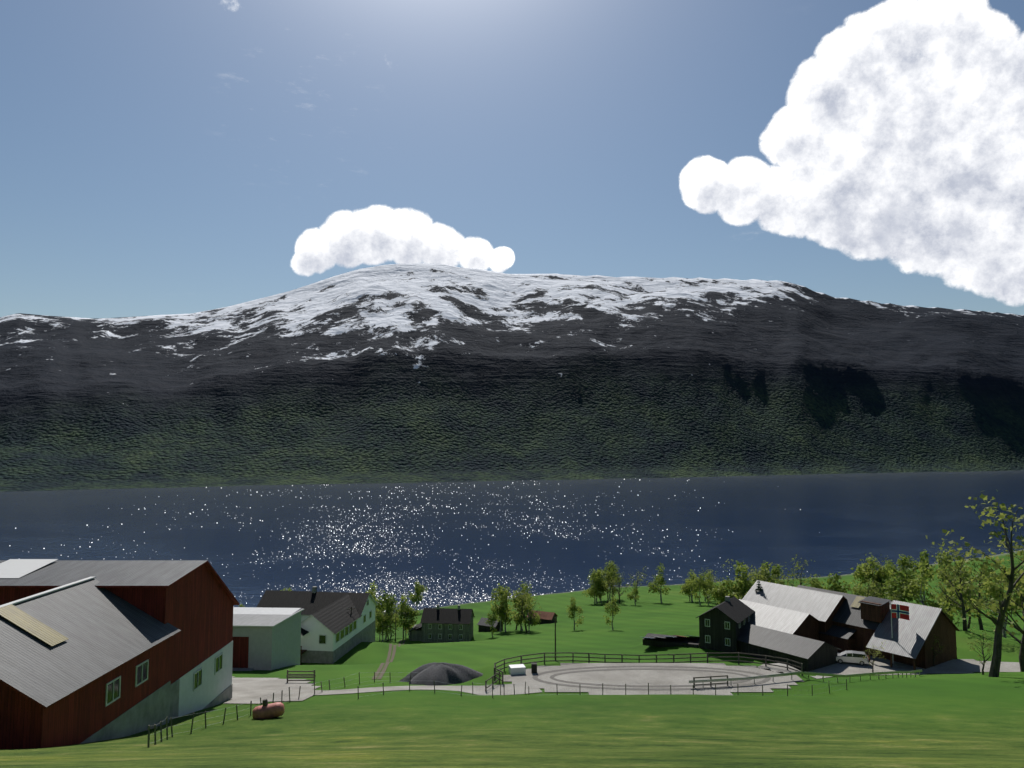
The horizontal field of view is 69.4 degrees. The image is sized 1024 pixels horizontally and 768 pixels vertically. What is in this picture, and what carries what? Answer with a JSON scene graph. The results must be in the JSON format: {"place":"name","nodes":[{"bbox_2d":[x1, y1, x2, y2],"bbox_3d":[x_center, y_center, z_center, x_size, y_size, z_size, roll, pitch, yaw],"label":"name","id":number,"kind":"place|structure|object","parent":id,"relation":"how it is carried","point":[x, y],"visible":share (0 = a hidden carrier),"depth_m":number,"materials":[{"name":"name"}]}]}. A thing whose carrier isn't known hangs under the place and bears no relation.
{"place":"outdoors","nodes":[
{"label":"outdoors","id":0,"kind":"place"},
{"bbox_2d":[0,577,180,748],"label":"barn","id":1,"kind":"structure","parent":0,"point":[86,660],"depth_m":41.59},
{"bbox_2d":[0,263,1023,767],"bbox_3d":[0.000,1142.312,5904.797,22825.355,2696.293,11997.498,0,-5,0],"label":"terrain","id":2,"kind":"structure","parent":0,"point":[412,373],"depth_m":1421.64,"materials":[{"name":"green plant"}]},
{"bbox_2d":[0,559,238,719],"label":"barn","id":3,"kind":"structure","parent":2,"relation":"on","point":[194,601],"depth_m":53.35,"materials":[{"name":"red wood"}]},
{"bbox_2d":[232,607,303,670],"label":"garage","id":4,"kind":"structure","parent":2,"relation":"on","point":[266,638],"depth_m":86.39,"materials":[{"name":"paint"}]},
{"bbox_2d":[252,699,284,718],"bbox_3d":[-16.534,22.039,50.141,2.100,1.330,0.940,-7,-3,-11],"label":"tank","id":5,"kind":"object","parent":2,"relation":"on","point":[265,710],"visible":0.94,"depth_m":49.81,"materials":[{"name":"red"}]},
{"bbox_2d":[225,676,321,703],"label":"barn yard","id":6,"kind":"structure","parent":2,"relation":"on","point":[248,690],"depth_m":66.14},
{"bbox_2d":[147,672,416,747],"bbox_3d":[-15.654,22.671,53.834,6.800,11.195,41.402,-1,-5,11],"label":"old fence","id":7,"kind":"object","parent":2,"relation":"on","point":[149,743],"visible":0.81,"depth_m":46.28,"materials":[{"name":"grey wood"}]},
{"bbox_2d":[286,670,315,682],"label":"gate","id":8,"kind":"structure","parent":2,"relation":"on","point":[287,675],"depth_m":71.69,"materials":[{"name":"grey wood"}]},
{"bbox_2d":[257,586,377,664],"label":"white house","id":9,"kind":"structure","parent":2,"relation":"on","point":[333,629],"depth_m":113.41,"materials":[{"name":"white painted wood"},{"name":"concrete"},{"name":"dark roof tiles"}]},
{"bbox_2d":[366,581,385,611],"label":"birch","id":10,"kind":"object","parent":2,"relation":"on","point":[372,590],"visible":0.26,"depth_m":244.71,"materials":[{"name":"green plant"}]},
{"bbox_2d":[375,619,385,640],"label":"birch","id":11,"kind":"object","parent":2,"relation":"on","point":[378,632],"visible":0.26,"depth_m":182.35,"materials":[{"name":"green plant"}]},
{"bbox_2d":[375,610,394,641],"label":"birch","id":12,"kind":"object","parent":2,"relation":"on","point":[380,617],"visible":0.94,"depth_m":176.62,"materials":[{"name":"green plant"}]},
{"bbox_2d":[376,611,394,640],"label":"tree","id":13,"kind":"object","parent":2,"relation":"on","point":[387,625],"visible":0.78,"depth_m":177.91,"materials":[{"name":"green plant"}]},
{"bbox_2d":[372,640,401,678],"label":"rut","id":14,"kind":"structure","parent":2,"relation":"on","point":[382,664],"depth_m":104.09,"materials":[{"name":"brown"}]},
{"bbox_2d":[375,591,399,639],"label":"birch","id":15,"kind":"object","parent":2,"relation":"on","point":[387,599],"visible":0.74,"depth_m":182.84,"materials":[{"name":"green plant"}]},
{"bbox_2d":[377,640,404,678],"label":"rut","id":16,"kind":"structure","parent":2,"relation":"on","point":[381,674],"depth_m":94.41,"materials":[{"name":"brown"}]},
{"bbox_2d":[385,604,401,638],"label":"birch","id":17,"kind":"object","parent":2,"relation":"on","point":[393,618],"visible":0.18,"depth_m":190.07,"materials":[{"name":"green plant"}]},
{"bbox_2d":[394,593,413,638],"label":"birch","id":18,"kind":"object","parent":2,"relation":"on","point":[401,606],"visible":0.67,"depth_m":176.72,"materials":[{"name":"green plant"}]},
{"bbox_2d":[399,602,419,638],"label":"birch","id":19,"kind":"object","parent":2,"relation":"on","point":[407,622],"visible":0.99,"depth_m":174.24,"materials":[{"name":"green plant"}]},
{"bbox_2d":[408,579,427,611],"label":"birch","id":20,"kind":"object","parent":2,"relation":"on","point":[419,589],"visible":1,"depth_m":266.34,"materials":[{"name":"green plant"}]},
{"bbox_2d":[315,684,541,694],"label":"track","id":21,"kind":"structure","parent":2,"relation":"on","point":[520,689],"depth_m":67.68,"materials":[{"name":"grey gravel"}]},
{"bbox_2d":[398,662,482,685],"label":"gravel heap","id":22,"kind":"object","parent":2,"relation":"on","point":[428,674],"visible":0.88,"depth_m":71.97,"materials":[{"name":"grey gravel"}]},
{"bbox_2d":[409,605,474,642],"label":"grey house","id":23,"kind":"structure","parent":2,"relation":"on","point":[439,625],"depth_m":170.30,"materials":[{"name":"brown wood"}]},
{"bbox_2d":[358,680,525,698],"bbox_3d":[-5.697,26.739,64.057,14.860,3.146,5.272,1,-5,-8],"label":"track fence","id":24,"kind":"object","parent":2,"relation":"on","point":[444,692],"visible":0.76,"depth_m":63.93,"materials":[{"name":"grey wood"}]},
{"bbox_2d":[477,617,504,631],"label":"shed","id":25,"kind":"structure","parent":2,"relation":"on","point":[483,626],"depth_m":190.38,"materials":[{"name":"grey wood"}]},
{"bbox_2d":[485,607,498,636],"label":"birch","id":26,"kind":"object","parent":2,"relation":"on","point":[492,618],"visible":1,"depth_m":175.25,"materials":[{"name":"green plant"}]},
{"bbox_2d":[485,671,499,690],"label":"yard fence","id":27,"kind":"object","parent":2,"relation":"on","point":[493,682],"visible":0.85,"depth_m":69.35,"materials":[{"name":"grey wood"}]},
{"bbox_2d":[490,583,515,631],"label":"birch","id":28,"kind":"object","parent":2,"relation":"on","point":[503,604],"visible":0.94,"depth_m":186.68,"materials":[{"name":"green plant"}]},
{"bbox_2d":[496,596,514,631],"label":"birch","id":29,"kind":"object","parent":2,"relation":"on","point":[505,618],"visible":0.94,"depth_m":186.12,"materials":[{"name":"green plant"}]},
{"bbox_2d":[509,581,534,630],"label":"birch","id":30,"kind":"object","parent":2,"relation":"on","point":[515,600],"visible":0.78,"depth_m":187.02,"materials":[{"name":"green plant"}]},
{"bbox_2d":[512,595,532,629],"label":"birch","id":31,"kind":"object","parent":2,"relation":"on","point":[521,613],"visible":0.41,"depth_m":187.16,"materials":[{"name":"green plant"}]},
{"bbox_2d":[509,663,536,674],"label":"storage containers","id":32,"kind":"object","parent":2,"relation":"on","point":[515,669],"visible":1,"depth_m":73.11,"materials":[{"name":"white plastic"}]},
{"bbox_2d":[513,593,536,632],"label":"tree","id":33,"kind":"object","parent":2,"relation":"on","point":[523,615],"visible":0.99,"depth_m":181.01,"materials":[{"name":"green plant"}]},
{"bbox_2d":[522,596,540,632],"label":"birch","id":34,"kind":"object","parent":2,"relation":"on","point":[534,620],"visible":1,"depth_m":181.13,"materials":[{"name":"green plant"}]},
{"bbox_2d":[527,610,557,623],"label":"shed","id":35,"kind":"structure","parent":2,"relation":"on","point":[547,617],"depth_m":205.72,"materials":[{"name":"brown wood"}]},
{"bbox_2d":[566,596,583,629],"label":"birch","id":36,"kind":"object","parent":2,"relation":"on","point":[573,608],"visible":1,"depth_m":178.83,"materials":[{"name":"green plant"}]},
{"bbox_2d":[582,569,605,603],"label":"birch","id":37,"kind":"object","parent":2,"relation":"on","point":[596,579],"visible":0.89,"depth_m":263.30,"materials":[{"name":"green plant"}]},
{"bbox_2d":[585,568,604,603],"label":"birch","id":38,"kind":"object","parent":2,"relation":"on","point":[592,591],"visible":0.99,"depth_m":261.86,"materials":[{"name":"green plant"}]},
{"bbox_2d":[597,585,605,602],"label":"birch","id":39,"kind":"object","parent":2,"relation":"on","point":[600,594],"visible":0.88,"depth_m":262.85,"materials":[{"name":"green plant"}]},
{"bbox_2d":[595,560,621,599],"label":"birch","id":40,"kind":"object","parent":2,"relation":"on","point":[609,569],"visible":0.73,"depth_m":271.19,"materials":[{"name":"green plant"}]},
{"bbox_2d":[601,571,616,602],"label":"tree","id":41,"kind":"object","parent":2,"relation":"on","point":[606,590],"visible":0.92,"depth_m":261.91,"materials":[{"name":"green plant"}]},
{"bbox_2d":[603,566,617,598],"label":"birch","id":42,"kind":"object","parent":2,"relation":"on","point":[612,592],"visible":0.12,"depth_m":275.80,"materials":[{"name":"green plant"}]},
{"bbox_2d":[603,595,620,629],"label":"birch","id":43,"kind":"object","parent":2,"relation":"on","point":[614,609],"visible":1,"depth_m":172.09,"materials":[{"name":"green plant"}]},
{"bbox_2d":[605,568,630,602],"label":"tree","id":44,"kind":"object","parent":2,"relation":"on","point":[619,584],"visible":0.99,"depth_m":258.89,"materials":[{"name":"green plant"}]},
{"bbox_2d":[627,581,639,604],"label":"birch","id":45,"kind":"object","parent":2,"relation":"on","point":[635,591],"visible":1,"depth_m":251.15,"materials":[{"name":"green plant"}]},
{"bbox_2d":[624,566,647,601],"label":"tree","id":46,"kind":"object","parent":2,"relation":"on","point":[638,579],"visible":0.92,"depth_m":264.00,"materials":[{"name":"green plant"}]},
{"bbox_2d":[494,652,802,683],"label":"yard fence","id":47,"kind":"object","parent":2,"relation":"on","point":[638,659],"visible":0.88,"depth_m":77.03,"materials":[{"name":"brown wood"}]},
{"bbox_2d":[503,663,802,694],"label":"riding arena","id":48,"kind":"object","parent":2,"relation":"on","point":[650,677],"visible":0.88,"depth_m":71.66},
{"bbox_2d":[550,668,751,686],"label":"tyre track","id":49,"kind":"structure","parent":48,"relation":"on","point":[552,676],"depth_m":72.23,"materials":[{"name":"grey gravel"}]},
{"bbox_2d":[532,666,770,689],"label":"tyre track","id":50,"kind":"structure","parent":48,"relation":"on","point":[535,676],"depth_m":70.72,"materials":[{"name":"grey gravel"}]},
{"bbox_2d":[646,563,670,602],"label":"birch","id":51,"kind":"object","parent":2,"relation":"on","point":[659,580],"visible":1,"depth_m":256.36,"materials":[{"name":"green plant"}]},
{"bbox_2d":[472,679,846,695],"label":"fence","id":52,"kind":"object","parent":2,"relation":"on","point":[762,690],"visible":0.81,"depth_m":65.47,"materials":[{"name":"grey wood"}]},
{"bbox_2d":[642,633,699,647],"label":"pile of logs","id":53,"kind":"object","parent":2,"relation":"on","point":[656,640],"visible":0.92,"depth_m":114.22,"materials":[{"name":"brown wood"}]},
{"bbox_2d":[679,573,697,599],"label":"birch","id":54,"kind":"object","parent":2,"relation":"on","point":[695,576],"visible":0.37,"depth_m":259.76,"materials":[{"name":"green plant"}]},
{"bbox_2d":[681,569,697,601],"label":"birch","id":55,"kind":"object","parent":2,"relation":"on","point":[686,588],"visible":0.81,"depth_m":257.16,"materials":[{"name":"green plant"}]},
{"bbox_2d":[691,572,707,604],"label":"birch","id":56,"kind":"object","parent":2,"relation":"on","point":[699,585],"visible":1,"depth_m":244.06,"materials":[{"name":"green plant"}]},
{"bbox_2d":[702,578,713,604],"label":"birch","id":57,"kind":"object","parent":2,"relation":"on","point":[709,586],"visible":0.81,"depth_m":243.06,"materials":[{"name":"green plant"}]},
{"bbox_2d":[701,571,716,602],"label":"birch","id":58,"kind":"object","parent":2,"relation":"on","point":[705,580],"visible":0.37,"depth_m":252.31,"materials":[{"name":"green plant"}]},
{"bbox_2d":[693,675,727,687],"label":"yard fence","id":59,"kind":"object","parent":2,"relation":"on","point":[710,683],"visible":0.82,"depth_m":69.30,"materials":[{"name":"grey wood"}]},
{"bbox_2d":[705,576,735,603],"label":"birch","id":60,"kind":"object","parent":2,"relation":"on","point":[720,592],"visible":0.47,"depth_m":144.82,"materials":[{"name":"green plant"}]},
{"bbox_2d":[696,596,754,651],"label":"farm house","id":61,"kind":"structure","parent":2,"relation":"on","point":[721,625],"depth_m":110.73,"materials":[{"name":"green wood"}]},
{"bbox_2d":[722,560,753,599],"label":"birch","id":62,"kind":"object","parent":2,"relation":"on","point":[739,568],"visible":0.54,"depth_m":142.45,"materials":[{"name":"green plant"}]},
{"bbox_2d":[712,559,763,587],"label":"tree","id":63,"kind":"object","parent":2,"relation":"on","point":[739,572],"visible":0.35,"depth_m":212.16,"materials":[{"name":"green plant"}]},
{"bbox_2d":[730,562,783,598],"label":"tree","id":64,"kind":"object","parent":2,"relation":"on","point":[739,593],"visible":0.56,"depth_m":140.46,"materials":[{"name":"green plant"}]},
{"bbox_2d":[748,565,770,583],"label":"tree","id":65,"kind":"object","parent":2,"relation":"on","point":[761,575],"visible":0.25,"depth_m":179.57,"materials":[{"name":"green plant"}]},
{"bbox_2d":[750,561,776,582],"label":"birch","id":66,"kind":"object","parent":2,"relation":"on","point":[767,574],"visible":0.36,"depth_m":213.00,"materials":[{"name":"green plant"}]},
{"bbox_2d":[759,564,785,584],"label":"birch","id":67,"kind":"object","parent":2,"relation":"on","point":[771,573],"visible":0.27,"depth_m":216.48,"materials":[{"name":"green plant"}]},
{"bbox_2d":[737,623,841,671],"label":"log shed","id":68,"kind":"structure","parent":2,"relation":"on","point":[810,654],"depth_m":103.95,"materials":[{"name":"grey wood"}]},
{"bbox_2d":[742,580,846,640],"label":"barn","id":69,"kind":"structure","parent":2,"relation":"on","point":[823,608],"depth_m":117.35,"materials":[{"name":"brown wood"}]},
{"bbox_2d":[739,599,819,640],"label":"barn wing","id":70,"kind":"structure","parent":69,"relation":"attached to","point":[793,622],"depth_m":111.73,"materials":[{"name":"grey metal"}]},
{"bbox_2d":[776,554,819,586],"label":"tree","id":71,"kind":"object","parent":2,"relation":"on","point":[802,566],"visible":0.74,"depth_m":179.18,"materials":[{"name":"green plant"}]},
{"bbox_2d":[689,669,921,686],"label":"fence","id":72,"kind":"object","parent":2,"relation":"on","point":[791,674],"visible":0.95,"depth_m":72.06,"materials":[{"name":"wood"}]},
{"bbox_2d":[809,575,831,590],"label":"birch","id":73,"kind":"object","parent":2,"relation":"on","point":[815,584],"visible":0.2,"depth_m":140.81,"materials":[{"name":"green plant"}]},
{"bbox_2d":[824,572,850,592],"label":"birch","id":74,"kind":"object","parent":2,"relation":"on","point":[836,587],"visible":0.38,"depth_m":142.39,"materials":[{"name":"green plant"}]},
{"bbox_2d":[846,582,869,595],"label":"tree","id":75,"kind":"object","parent":2,"relation":"on","point":[856,592],"visible":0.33,"depth_m":137.75,"materials":[{"name":"green plant"}]},
{"bbox_2d":[855,583,866,595],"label":"birch","id":76,"kind":"object","parent":2,"relation":"on","point":[859,594],"visible":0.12,"depth_m":138.11,"materials":[{"name":"green plant"}]},
{"bbox_2d":[852,576,886,596],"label":"tree","id":77,"kind":"object","parent":2,"relation":"on","point":[871,589],"visible":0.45,"depth_m":149.81,"materials":[{"name":"green plant"}]},
{"bbox_2d":[849,553,894,598],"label":"birch","id":78,"kind":"object","parent":2,"relation":"on","point":[879,571],"visible":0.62,"depth_m":163.92,"materials":[{"name":"green plant"}]},
{"bbox_2d":[861,641,885,672],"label":"tree","id":79,"kind":"object","parent":2,"relation":"on","point":[874,654],"visible":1,"depth_m":99.24,"materials":[{"name":"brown plant"}]},
{"bbox_2d":[797,585,959,669],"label":"barn","id":80,"kind":"structure","parent":2,"relation":"on","point":[862,623],"depth_m":105.65,"materials":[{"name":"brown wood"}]},
{"bbox_2d":[854,559,905,598],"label":"tree","id":81,"kind":"object","parent":2,"relation":"on","point":[879,584],"visible":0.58,"depth_m":162.87,"materials":[{"name":"green plant"}]},
{"bbox_2d":[889,587,902,600],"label":"tree","id":82,"kind":"object","parent":2,"relation":"on","point":[895,598],"visible":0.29,"depth_m":130.66,"materials":[{"name":"green plant"}]},
{"bbox_2d":[883,554,914,596],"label":"birch","id":83,"kind":"object","parent":2,"relation":"on","point":[904,562],"visible":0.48,"depth_m":226.45,"materials":[{"name":"green plant"}]},
{"bbox_2d":[881,567,919,603],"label":"birch","id":84,"kind":"object","parent":2,"relation":"on","point":[902,579],"visible":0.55,"depth_m":137.70,"materials":[{"name":"green plant"}]},
{"bbox_2d":[891,604,909,663],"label":"flag pole","id":85,"kind":"object","parent":2,"relation":"on","point":[900,611],"visible":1,"depth_m":104.05,"materials":[{"name":"grey"}]},
{"bbox_2d":[809,652,1020,674],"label":"farm yard","id":86,"kind":"structure","parent":2,"relation":"on","point":[951,666],"depth_m":101.78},
{"bbox_2d":[836,650,868,665],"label":"car","id":87,"kind":"object","parent":86,"relation":"on","point":[850,656],"visible":0.91,"depth_m":103.18,"materials":[{"name":"grey paint"}]},
{"bbox_2d":[908,549,935,600],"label":"birch","id":88,"kind":"object","parent":2,"relation":"on","point":[923,558],"visible":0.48,"depth_m":232.90,"materials":[{"name":"green plant"}]},
{"bbox_2d":[902,559,961,625],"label":"birch","id":89,"kind":"object","parent":2,"relation":"on","point":[914,589],"visible":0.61,"depth_m":131.76,"materials":[{"name":"green plant"}]},
{"bbox_2d":[931,573,968,621],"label":"tree","id":90,"kind":"object","parent":2,"relation":"on","point":[948,595],"visible":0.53,"depth_m":145.40,"materials":[{"name":"green plant"}]},
{"bbox_2d":[935,549,966,597],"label":"birch","id":91,"kind":"object","parent":2,"relation":"on","point":[943,554],"visible":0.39,"depth_m":222.63,"materials":[{"name":"green plant"}]},
{"bbox_2d":[935,559,982,629],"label":"birch","id":92,"kind":"object","parent":2,"relation":"on","point":[965,598],"visible":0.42,"depth_m":146.38,"materials":[{"name":"green plant"}]},
{"bbox_2d":[934,564,984,602],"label":"tree","id":93,"kind":"object","parent":2,"relation":"on","point":[949,576],"visible":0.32,"depth_m":169.12,"materials":[{"name":"green plant"}]},
{"bbox_2d":[949,569,986,628],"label":"tree","id":94,"kind":"object","parent":2,"relation":"on","point":[969,619],"visible":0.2,"depth_m":152.59,"materials":[{"name":"green plant"}]},
{"bbox_2d":[926,542,1016,630],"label":"tree","id":95,"kind":"object","parent":2,"relation":"on","point":[951,568],"visible":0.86,"depth_m":122.48,"materials":[{"name":"green plant"}]},
{"bbox_2d":[925,489,1023,676],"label":"tree","id":96,"kind":"object","parent":2,"relation":"on","point":[994,671],"visible":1,"depth_m":82.10,"materials":[{"name":"green plant"}]},
{"bbox_2d":[948,550,1001,629],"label":"tree","id":97,"kind":"object","parent":2,"relation":"on","point":[979,618],"visible":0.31,"depth_m":151.18,"materials":[{"name":"green plant"}]},
{"bbox_2d":[967,624,994,674],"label":"tree","id":98,"kind":"object","parent":2,"relation":"on","point":[984,660],"visible":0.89,"depth_m":91.27,"materials":[{"name":"green plant"}]},
{"bbox_2d":[956,537,1023,632],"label":"tree","id":99,"kind":"object","parent":2,"relation":"on","point":[1014,625],"visible":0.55,"depth_m":104.75,"materials":[{"name":"green plant"}]},
{"bbox_2d":[977,561,1005,603],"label":"birch","id":100,"kind":"object","parent":2,"relation":"on","point":[988,578],"visible":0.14,"depth_m":214.57,"materials":[{"name":"green plant"}]},
{"bbox_2d":[960,541,1023,671],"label":"tree","id":101,"kind":"object","parent":2,"relation":"on","point":[1021,656],"visible":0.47,"depth_m":97.41,"materials":[{"name":"green plant"}]},
{"bbox_2d":[977,567,1023,637],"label":"birch","id":102,"kind":"object","parent":2,"relation":"on","point":[1018,601],"visible":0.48,"depth_m":131.87,"materials":[{"name":"green plant"}]},
{"bbox_2d":[986,538,1023,617],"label":"tree","id":103,"kind":"object","parent":2,"relation":"on","point":[1020,592],"visible":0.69,"depth_m":84.45,"materials":[{"name":"green plant"}]},
{"bbox_2d":[0,470,1023,613],"bbox_3d":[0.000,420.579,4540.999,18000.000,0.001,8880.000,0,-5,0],"label":"lake","id":104,"kind":"structure","parent":0,"point":[450,543],"depth_m":541.15,"materials":[{"name":"liquid"}]},
{"bbox_2d":[0,0,1023,318],"label":"sky","id":105,"kind":"structure","parent":0,"point":[158,157],"materials":[{"name":"blue"}]},
{"bbox_2d":[756,662,1019,678],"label":"farm road","id":106,"kind":"structure","parent":0,"point":[775,668],"depth_m":75.90,"materials":[{"name":"grey gravel"}]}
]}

